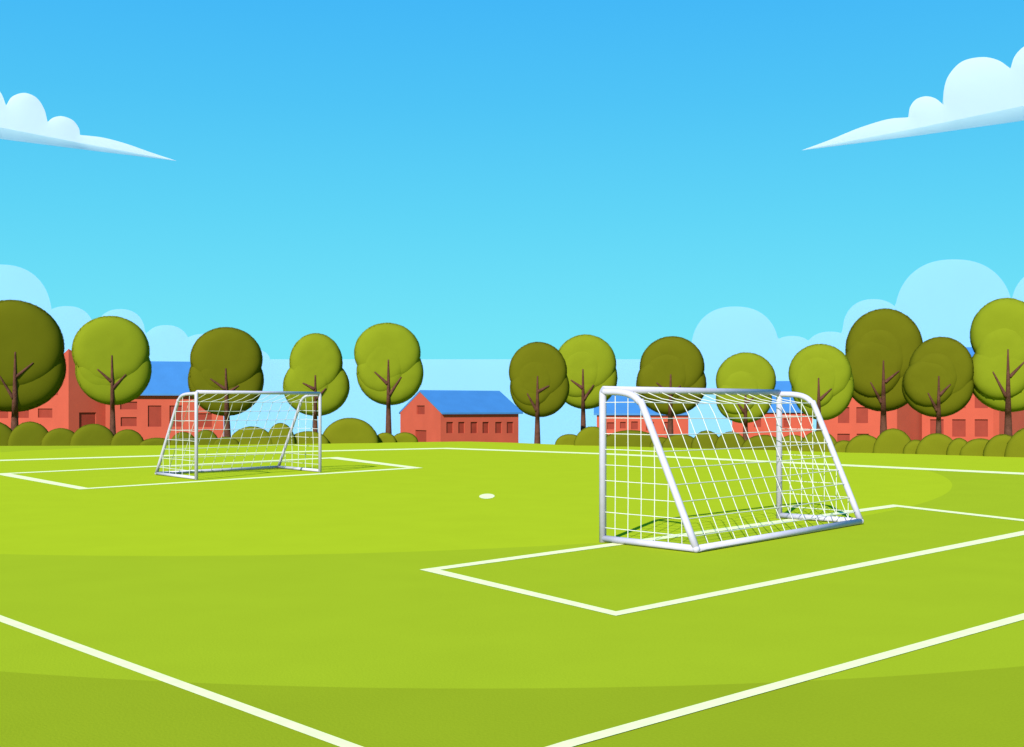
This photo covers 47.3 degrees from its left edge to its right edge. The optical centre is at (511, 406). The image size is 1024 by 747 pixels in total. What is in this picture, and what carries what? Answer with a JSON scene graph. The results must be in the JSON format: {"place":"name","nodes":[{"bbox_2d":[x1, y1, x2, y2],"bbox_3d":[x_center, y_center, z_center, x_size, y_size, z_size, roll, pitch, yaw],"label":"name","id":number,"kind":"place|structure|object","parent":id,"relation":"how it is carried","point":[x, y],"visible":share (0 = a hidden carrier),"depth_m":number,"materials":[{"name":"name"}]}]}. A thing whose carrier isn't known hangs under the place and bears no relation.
{"place":"outdoors","nodes":[
{"label":"outdoors","id":0,"kind":"place"},
{"bbox_2d":[0,92,175,160],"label":"cloud","id":1,"kind":"structure","parent":0,"point":[23,117],"depth_m":600.00,"materials":[{"name":"white"}]},
{"bbox_2d":[0,265,269,435],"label":"cloud","id":2,"kind":"structure","parent":0,"point":[170,343],"depth_m":1500.00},
{"bbox_2d":[270,359,691,443],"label":"cloud","id":3,"kind":"structure","parent":0,"point":[470,374],"depth_m":1500.00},
{"bbox_2d":[0,442,1023,746],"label":"ground","id":4,"kind":"structure","parent":0,"point":[322,600],"depth_m":10.25,"materials":[{"name":"green plant"}]},
{"bbox_2d":[0,422,11,445],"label":"bush","id":5,"kind":"object","parent":4,"relation":"on","point":[5,431],"visible":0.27,"depth_m":50.63,"materials":[{"name":"green plant"}]},
{"bbox_2d":[7,421,47,445],"bbox_3d":[-21.052,1.716,51.108,1.837,2.124,1.098,0,0,-22],"label":"bush","id":6,"kind":"object","parent":4,"relation":"on","point":[29,433],"visible":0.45,"depth_m":50.58,"materials":[{"name":"green plant"}]},
{"bbox_2d":[0,300,66,430],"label":"tree","id":7,"kind":"object","parent":4,"relation":"on","point":[33,366],"visible":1,"depth_m":56.29,"materials":[{"name":"green plant"}]},
{"bbox_2d":[0,349,105,432],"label":"house","id":8,"kind":"structure","parent":4,"relation":"on","point":[71,405],"depth_m":104.81,"materials":[{"name":"red brick"}]},
{"bbox_2d":[0,411,7,417],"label":"window","id":9,"kind":"structure","parent":8,"relation":"in","point":[3,414],"depth_m":107.78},
{"bbox_2d":[19,410,28,417],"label":"window","id":10,"kind":"structure","parent":8,"relation":"in","point":[23,414],"depth_m":106.58,"materials":[{"name":"red"}]},
{"bbox_2d":[39,409,51,417],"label":"window","id":11,"kind":"structure","parent":8,"relation":"in","point":[43,413],"depth_m":105.42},
{"bbox_2d":[79,412,94,427],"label":"door","id":12,"kind":"structure","parent":8,"relation":"in","point":[85,418],"depth_m":105.31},
{"bbox_2d":[41,428,73,445],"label":"bush","id":13,"kind":"object","parent":4,"relation":"on","point":[59,437],"visible":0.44,"depth_m":50.57,"materials":[{"name":"green plant"}]},
{"bbox_2d":[70,424,113,445],"bbox_3d":[-18.364,1.718,51.335,1.955,1.927,1.169,0,0,-20],"label":"bush","id":14,"kind":"object","parent":4,"relation":"on","point":[92,435],"visible":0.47,"depth_m":50.79,"materials":[{"name":"green plant"}]},
{"bbox_2d":[71,316,151,434],"bbox_3d":[-19.945,-1.196,58.366,3.788,6.602,2.589,0,0,-19],"label":"tree","id":15,"kind":"object","parent":4,"relation":"on","point":[111,360],"visible":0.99,"depth_m":57.29,"materials":[{"name":"green plant"}]},
{"bbox_2d":[110,429,143,445],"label":"bush","id":16,"kind":"object","parent":4,"relation":"on","point":[128,437],"visible":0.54,"depth_m":50.83,"materials":[{"name":"green plant"}]},
{"bbox_2d":[139,438,170,445],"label":"bush","id":17,"kind":"object","parent":4,"relation":"on","point":[154,441],"visible":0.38,"depth_m":51.05,"materials":[{"name":"green plant"}]},
{"bbox_2d":[106,361,223,439],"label":"house","id":18,"kind":"structure","parent":4,"relation":"on","point":[147,413],"depth_m":106.66,"materials":[{"name":"red brick"}]},
{"bbox_2d":[120,402,136,408],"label":"window","id":19,"kind":"structure","parent":18,"relation":"in","point":[131,405],"depth_m":105.93,"materials":[{"name":"red"}]},
{"bbox_2d":[121,417,136,425],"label":"window","id":20,"kind":"structure","parent":18,"relation":"in","point":[125,421],"depth_m":105.92,"materials":[{"name":"red"}]},
{"bbox_2d":[148,406,160,426],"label":"window","id":21,"kind":"structure","parent":18,"relation":"in","point":[154,412],"depth_m":106.45,"materials":[{"name":"red"}]},
{"bbox_2d":[170,406,181,426],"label":"window","id":22,"kind":"structure","parent":18,"relation":"in","point":[178,416],"depth_m":106.95,"materials":[{"name":"red"}]},
{"bbox_2d":[198,413,211,426],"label":"window","id":23,"kind":"structure","parent":18,"relation":"in","point":[201,416],"depth_m":107.55,"materials":[{"name":"red"}]},
{"bbox_2d":[0,615,362,746],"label":"pitch line","id":24,"kind":"object","parent":4,"relation":"on","point":[312,732],"visible":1,"depth_m":7.08,"materials":[{"name":"white paint"}]},
{"bbox_2d":[170,432,194,444],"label":"bush","id":25,"kind":"object","parent":4,"relation":"on","point":[186,435],"visible":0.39,"depth_m":51.32,"materials":[{"name":"green plant"}]},
{"bbox_2d":[194,430,217,444],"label":"bush","id":26,"kind":"object","parent":4,"relation":"on","point":[206,435],"visible":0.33,"depth_m":51.74,"materials":[{"name":"green plant"}]},
{"bbox_2d":[0,457,419,488],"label":"penalty area line","id":27,"kind":"object","parent":4,"relation":"on","point":[80,487],"visible":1,"depth_m":30.01,"materials":[{"name":"white paint"}]},
{"bbox_2d":[188,327,263,436],"bbox_3d":[-14.504,-0.959,59.372,3.770,6.103,2.671,0,0,-14],"label":"tree","id":28,"kind":"object","parent":4,"relation":"on","point":[226,358],"visible":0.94,"depth_m":58.23,"materials":[{"name":"green plant"}]},
{"bbox_2d":[214,436,238,444],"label":"bush","id":29,"kind":"object","parent":4,"relation":"on","point":[227,441],"visible":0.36,"depth_m":51.90,"materials":[{"name":"green plant"}]},
{"bbox_2d":[155,390,321,479],"bbox_3d":[-6.846,0.662,29.548,2.441,2.074,4.556,0,0,38],"label":"football goal","id":30,"kind":"object","parent":4,"relation":"on","point":[196,471],"visible":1,"depth_m":29.51,"materials":[{"name":"white paint"}]},
{"bbox_2d":[231,426,272,444],"bbox_3d":[-11.766,1.722,52.889,1.997,1.642,1.194,0,0,-13],"label":"bush","id":31,"kind":"object","parent":4,"relation":"on","point":[247,435],"visible":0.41,"depth_m":52.34,"materials":[{"name":"green plant"}]},
{"bbox_2d":[269,423,295,443],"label":"bush","id":32,"kind":"object","parent":4,"relation":"on","point":[275,433],"visible":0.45,"depth_m":52.67,"materials":[{"name":"green plant"}]},
{"bbox_2d":[294,431,328,443],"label":"bush","id":33,"kind":"object","parent":4,"relation":"on","point":[305,437],"visible":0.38,"depth_m":53.17,"materials":[{"name":"green plant"}]},
{"bbox_2d":[283,333,349,431],"bbox_3d":[-9.839,-0.829,58.860,3.331,5.686,2.369,0,0,-10],"label":"tree","id":34,"kind":"object","parent":4,"relation":"on","point":[315,362],"visible":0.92,"depth_m":57.84,"materials":[{"name":"green plant"}]},
{"bbox_2d":[323,418,378,443],"bbox_3d":[-7.580,1.721,54.701,2.695,2.395,1.608,0,0,-8],"label":"bush","id":35,"kind":"object","parent":4,"relation":"on","point":[349,430],"visible":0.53,"depth_m":53.94,"materials":[{"name":"green plant"}]},
{"bbox_2d":[377,432,395,442],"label":"bush","id":36,"kind":"object","parent":4,"relation":"on","point":[384,437],"visible":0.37,"depth_m":55.02,"materials":[{"name":"green plant"}]},
{"bbox_2d":[354,322,423,433],"bbox_3d":[-6.142,-1.119,58.375,3.505,6.081,2.502,0,0,0],"label":"tree","id":37,"kind":"object","parent":4,"relation":"on","point":[389,368],"visible":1,"depth_m":57.33,"materials":[{"name":"green plant"}]},
{"bbox_2d":[394,432,417,441],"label":"bush","id":38,"kind":"object","parent":4,"relation":"on","point":[404,437],"visible":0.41,"depth_m":55.43,"materials":[{"name":"green plant"}]},
{"bbox_2d":[399,390,522,442],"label":"house","id":39,"kind":"structure","parent":4,"relation":"on","point":[454,416],"depth_m":113.11,"materials":[{"name":"red brick"}]},
{"bbox_2d":[416,430,425,441],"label":"door","id":40,"kind":"structure","parent":39,"relation":"in","point":[420,434],"depth_m":113.18,"materials":[{"name":"red"}]},
{"bbox_2d":[418,405,424,413],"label":"window","id":41,"kind":"structure","parent":39,"relation":"in","point":[421,408],"depth_m":113.18,"materials":[{"name":"red"}]},
{"bbox_2d":[446,422,451,432],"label":"window","id":42,"kind":"structure","parent":39,"relation":"in","point":[448,424],"depth_m":110.68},
{"bbox_2d":[458,422,463,432],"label":"window","id":43,"kind":"structure","parent":39,"relation":"in","point":[460,424],"depth_m":111.45,"materials":[{"name":"red"}]},
{"bbox_2d":[471,422,476,432],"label":"window","id":44,"kind":"structure","parent":39,"relation":"in","point":[473,424],"depth_m":112.28,"materials":[{"name":"red"}]},
{"bbox_2d":[483,422,487,432],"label":"window","id":45,"kind":"structure","parent":39,"relation":"in","point":[485,424],"depth_m":113.04,"materials":[{"name":"red"}]},
{"bbox_2d":[495,422,500,432],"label":"window","id":46,"kind":"structure","parent":39,"relation":"in","point":[497,424],"depth_m":113.87,"materials":[{"name":"red"}]},
{"bbox_2d":[507,422,512,432],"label":"window","id":47,"kind":"structure","parent":39,"relation":"in","point":[509,424],"depth_m":114.68,"materials":[{"name":"red"}]},
{"bbox_2d":[479,494,493,498],"bbox_3d":[-0.474,1.696,22.116,0.290,0.001,1.240,0,0,0],"label":"spot","id":48,"kind":"object","parent":4,"relation":"on","point":[485,496],"visible":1,"depth_m":22.02,"materials":[{"name":"white paint"}]},
{"bbox_2d":[0,448,1023,474],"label":"pitch line","id":49,"kind":"object","parent":4,"relation":"on","point":[563,452],"visible":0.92,"depth_m":38.81,"materials":[{"name":"white paint"}]},
{"bbox_2d":[509,342,569,443],"bbox_3d":[1.266,-0.575,54.530,2.843,4.850,2.028,0,0,0],"label":"tree","id":50,"kind":"object","parent":4,"relation":"on","point":[539,385],"visible":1,"depth_m":53.67,"materials":[{"name":"green plant"}]},
{"bbox_2d":[555,434,576,444],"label":"bush","id":51,"kind":"object","parent":4,"relation":"on","point":[567,439],"visible":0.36,"depth_m":51.77,"materials":[{"name":"green plant"}]},
{"bbox_2d":[559,334,617,429],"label":"tree","id":52,"kind":"object","parent":4,"relation":"on","point":[590,360],"visible":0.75,"depth_m":60.26,"materials":[{"name":"green plant"}]},
{"bbox_2d":[574,426,607,445],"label":"bush","id":53,"kind":"object","parent":4,"relation":"on","point":[588,436],"visible":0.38,"depth_m":50.75,"materials":[{"name":"green plant"}]},
{"bbox_2d":[606,430,651,446],"bbox_3d":[5.115,1.729,50.310,2.724,1.419,1.621,0,0,6],"label":"bush","id":54,"kind":"object","parent":4,"relation":"on","point":[620,439],"visible":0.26,"depth_m":49.54,"materials":[{"name":"green plant"}]},
{"bbox_2d":[594,394,688,437],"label":"house","id":55,"kind":"structure","parent":4,"relation":"on","point":[634,412],"depth_m":97.81,"materials":[{"name":"red brick"}]},
{"bbox_2d":[607,422,613,428],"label":"window","id":56,"kind":"structure","parent":55,"relation":"in","point":[610,425],"depth_m":98.04,"materials":[{"name":"red"}]},
{"bbox_2d":[620,422,625,427],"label":"window","id":57,"kind":"structure","parent":55,"relation":"in","point":[622,424],"depth_m":97.97,"materials":[{"name":"red"}]},
{"bbox_2d":[631,422,637,428],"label":"window","id":58,"kind":"structure","parent":55,"relation":"in","point":[634,425],"depth_m":97.90,"materials":[{"name":"red"}]},
{"bbox_2d":[650,437,666,446],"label":"bush","id":59,"kind":"object","parent":4,"relation":"on","point":[662,439],"visible":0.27,"depth_m":48.58,"materials":[{"name":"green plant"}]},
{"bbox_2d":[636,336,706,437],"bbox_3d":[7.950,-0.626,58.384,3.565,5.728,2.645,0,0,0],"label":"tree","id":60,"kind":"object","parent":4,"relation":"on","point":[672,361],"visible":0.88,"depth_m":57.26,"materials":[{"name":"green plant"}]},
{"bbox_2d":[662,435,693,447],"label":"bush","id":61,"kind":"object","parent":4,"relation":"on","point":[677,441],"visible":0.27,"depth_m":48.10,"materials":[{"name":"green plant"}]},
{"bbox_2d":[691,430,718,448],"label":"bush","id":62,"kind":"object","parent":4,"relation":"on","point":[704,440],"visible":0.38,"depth_m":47.26,"materials":[{"name":"green plant"}]},
{"bbox_2d":[420,505,1023,615],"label":"penalty area line","id":63,"kind":"object","parent":4,"relation":"on","point":[438,570],"visible":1,"depth_m":12.39,"materials":[{"name":"white paint"}]},
{"bbox_2d":[714,431,744,448],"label":"bush","id":64,"kind":"object","parent":4,"relation":"on","point":[730,441],"visible":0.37,"depth_m":46.72,"materials":[{"name":"green plant"}]},
{"bbox_2d":[599,386,863,552],"bbox_3d":[3.096,0.722,15.665,1.559,1.954,4.462,0,0,43],"label":"football goal","id":65,"kind":"object","parent":4,"relation":"on","point":[632,393],"visible":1,"depth_m":15.05,"materials":[{"name":"white paint"}]},
{"bbox_2d":[716,352,775,440],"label":"tree","id":66,"kind":"object","parent":4,"relation":"on","point":[745,370],"visible":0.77,"depth_m":56.43,"materials":[{"name":"green plant"}]},
{"bbox_2d":[741,435,775,449],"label":"bush","id":67,"kind":"object","parent":4,"relation":"on","point":[767,440],"visible":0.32,"depth_m":45.77,"materials":[{"name":"green plant"}]},
{"bbox_2d":[732,381,812,437],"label":"house","id":68,"kind":"structure","parent":4,"relation":"on","point":[761,424],"depth_m":103.38,"materials":[{"name":"red brick"}]},
{"bbox_2d":[754,419,760,426],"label":"window","id":69,"kind":"structure","parent":68,"relation":"in","point":[758,423],"depth_m":103.71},
{"bbox_2d":[784,418,789,426],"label":"window","id":70,"kind":"structure","parent":68,"relation":"in","point":[786,424],"depth_m":103.25,"materials":[{"name":"red"}]},
{"bbox_2d":[546,613,1023,746],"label":"pitch line","id":71,"kind":"object","parent":4,"relation":"on","point":[745,694],"visible":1,"depth_m":7.13,"materials":[{"name":"white paint"}]},
{"bbox_2d":[775,435,802,450],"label":"bush","id":72,"kind":"object","parent":4,"relation":"on","point":[793,442],"visible":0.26,"depth_m":44.94,"materials":[{"name":"green plant"}]},
{"bbox_2d":[799,430,836,451],"bbox_3d":[11.673,1.716,44.491,1.488,1.606,1.105,0,0,15],"label":"bush","id":73,"kind":"object","parent":4,"relation":"on","point":[820,438],"visible":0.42,"depth_m":44.00,"materials":[{"name":"green plant"}]},
{"bbox_2d":[788,344,853,430],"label":"tree","id":74,"kind":"object","parent":4,"relation":"on","point":[821,375],"visible":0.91,"depth_m":50.48,"materials":[{"name":"green plant"}]},
{"bbox_2d":[834,440,848,451],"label":"bush","id":75,"kind":"object","parent":4,"relation":"on","point":[840,446],"visible":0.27,"depth_m":43.42,"materials":[{"name":"green plant"}]},
{"bbox_2d":[824,397,896,441],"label":"house","id":76,"kind":"structure","parent":4,"relation":"on","point":[853,420],"depth_m":91.37,"materials":[{"name":"red brick"}]},
{"bbox_2d":[838,407,848,422],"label":"window","id":77,"kind":"structure","parent":76,"relation":"in","point":[843,417],"depth_m":91.70,"materials":[{"name":"red"}]},
{"bbox_2d":[837,434,849,441],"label":"window","id":78,"kind":"structure","parent":76,"relation":"in","point":[840,437],"depth_m":91.72,"materials":[{"name":"red"}]},
{"bbox_2d":[856,407,867,422],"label":"window","id":79,"kind":"structure","parent":76,"relation":"in","point":[861,412],"depth_m":91.36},
{"bbox_2d":[845,434,876,452],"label":"bush","id":80,"kind":"object","parent":4,"relation":"on","point":[863,443],"visible":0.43,"depth_m":42.86,"materials":[{"name":"green plant"}]},
{"bbox_2d":[845,308,922,433],"bbox_3d":[17.852,-1.098,56.302,3.784,7.193,2.831,0,0,18],"label":"tree","id":81,"kind":"object","parent":4,"relation":"on","point":[882,344],"visible":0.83,"depth_m":55.19,"materials":[{"name":"green plant"}]},
{"bbox_2d":[873,428,910,453],"bbox_3d":[13.960,1.724,42.827,1.467,1.848,1.100,0,0,18],"label":"bush","id":82,"kind":"object","parent":4,"relation":"on","point":[893,440],"visible":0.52,"depth_m":42.35,"materials":[{"name":"green plant"}]},
{"bbox_2d":[897,404,921,440],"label":"house","id":83,"kind":"structure","parent":4,"relation":"on","point":[909,421],"depth_m":91.95,"materials":[{"name":"red brick"}]},
{"bbox_2d":[903,440,919,453],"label":"bush","id":84,"kind":"object","parent":4,"relation":"on","point":[910,447],"visible":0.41,"depth_m":41.79,"materials":[{"name":"green plant"}]},
{"bbox_2d":[915,433,952,454],"bbox_3d":[15.186,1.724,41.805,1.476,1.546,1.099,0,0,20],"label":"bush","id":85,"kind":"object","parent":4,"relation":"on","point":[935,444],"visible":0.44,"depth_m":41.34,"materials":[{"name":"green plant"}]},
{"bbox_2d":[901,336,973,433],"bbox_3d":[18.651,-0.365,51.293,3.001,5.367,2.261,0,0,20],"label":"tree","id":86,"kind":"object","parent":4,"relation":"on","point":[937,382],"visible":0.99,"depth_m":50.40,"materials":[{"name":"green plant"}]},
{"bbox_2d":[946,438,966,454],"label":"bush","id":87,"kind":"object","parent":4,"relation":"on","point":[955,446],"visible":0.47,"depth_m":40.67,"materials":[{"name":"green plant"}]},
{"bbox_2d":[922,347,992,441],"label":"house","id":88,"kind":"structure","parent":4,"relation":"on","point":[972,419],"depth_m":91.48,"materials":[{"name":"red brick"}]},
{"bbox_2d":[930,419,943,433],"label":"window","id":89,"kind":"structure","parent":88,"relation":"in","point":[932,421],"depth_m":92.42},
{"bbox_2d":[952,419,965,436],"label":"window","id":90,"kind":"structure","parent":88,"relation":"in","point":[958,425],"depth_m":91.80,"materials":[{"name":"red"}]},
{"bbox_2d":[975,419,987,436],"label":"window","id":91,"kind":"structure","parent":88,"relation":"in","point":[981,425],"depth_m":91.25,"materials":[{"name":"red"}]},
{"bbox_2d":[975,397,987,407],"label":"window","id":92,"kind":"structure","parent":88,"relation":"in","point":[978,404],"depth_m":91.30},
{"bbox_2d":[959,438,988,455],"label":"bush","id":93,"kind":"object","parent":4,"relation":"on","point":[974,447],"visible":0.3,"depth_m":40.29,"materials":[{"name":"green plant"}]},
{"bbox_2d":[970,298,1023,435],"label":"tree","id":94,"kind":"object","parent":4,"relation":"on","point":[997,335],"visible":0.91,"depth_m":49.99,"materials":[{"name":"green plant"}]},
{"bbox_2d":[983,434,1011,456],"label":"bush","id":95,"kind":"object","parent":4,"relation":"on","point":[996,445],"visible":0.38,"depth_m":39.62,"materials":[{"name":"green plant"}]},
{"bbox_2d":[993,409,1023,436],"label":"house","id":96,"kind":"structure","parent":4,"relation":"on","point":[999,421],"depth_m":90.98,"materials":[{"name":"red brick"}]},
{"bbox_2d":[1004,428,1023,456],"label":"bush","id":97,"kind":"object","parent":4,"relation":"on","point":[1015,446],"visible":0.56,"depth_m":39.18,"materials":[{"name":"green plant"}]},
{"bbox_2d":[0,0,1023,358],"label":"sky","id":98,"kind":"structure","parent":0,"point":[480,179],"materials":[{"name":"blue"}]},
{"bbox_2d":[692,259,1023,437],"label":"cloud","id":99,"kind":"structure","parent":0,"point":[950,298],"depth_m":1500.00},
{"bbox_2d":[804,47,1023,149],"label":"cloud","id":100,"kind":"structure","parent":0,"point":[982,91],"depth_m":600.00,"materials":[{"name":"white"}]}
]}

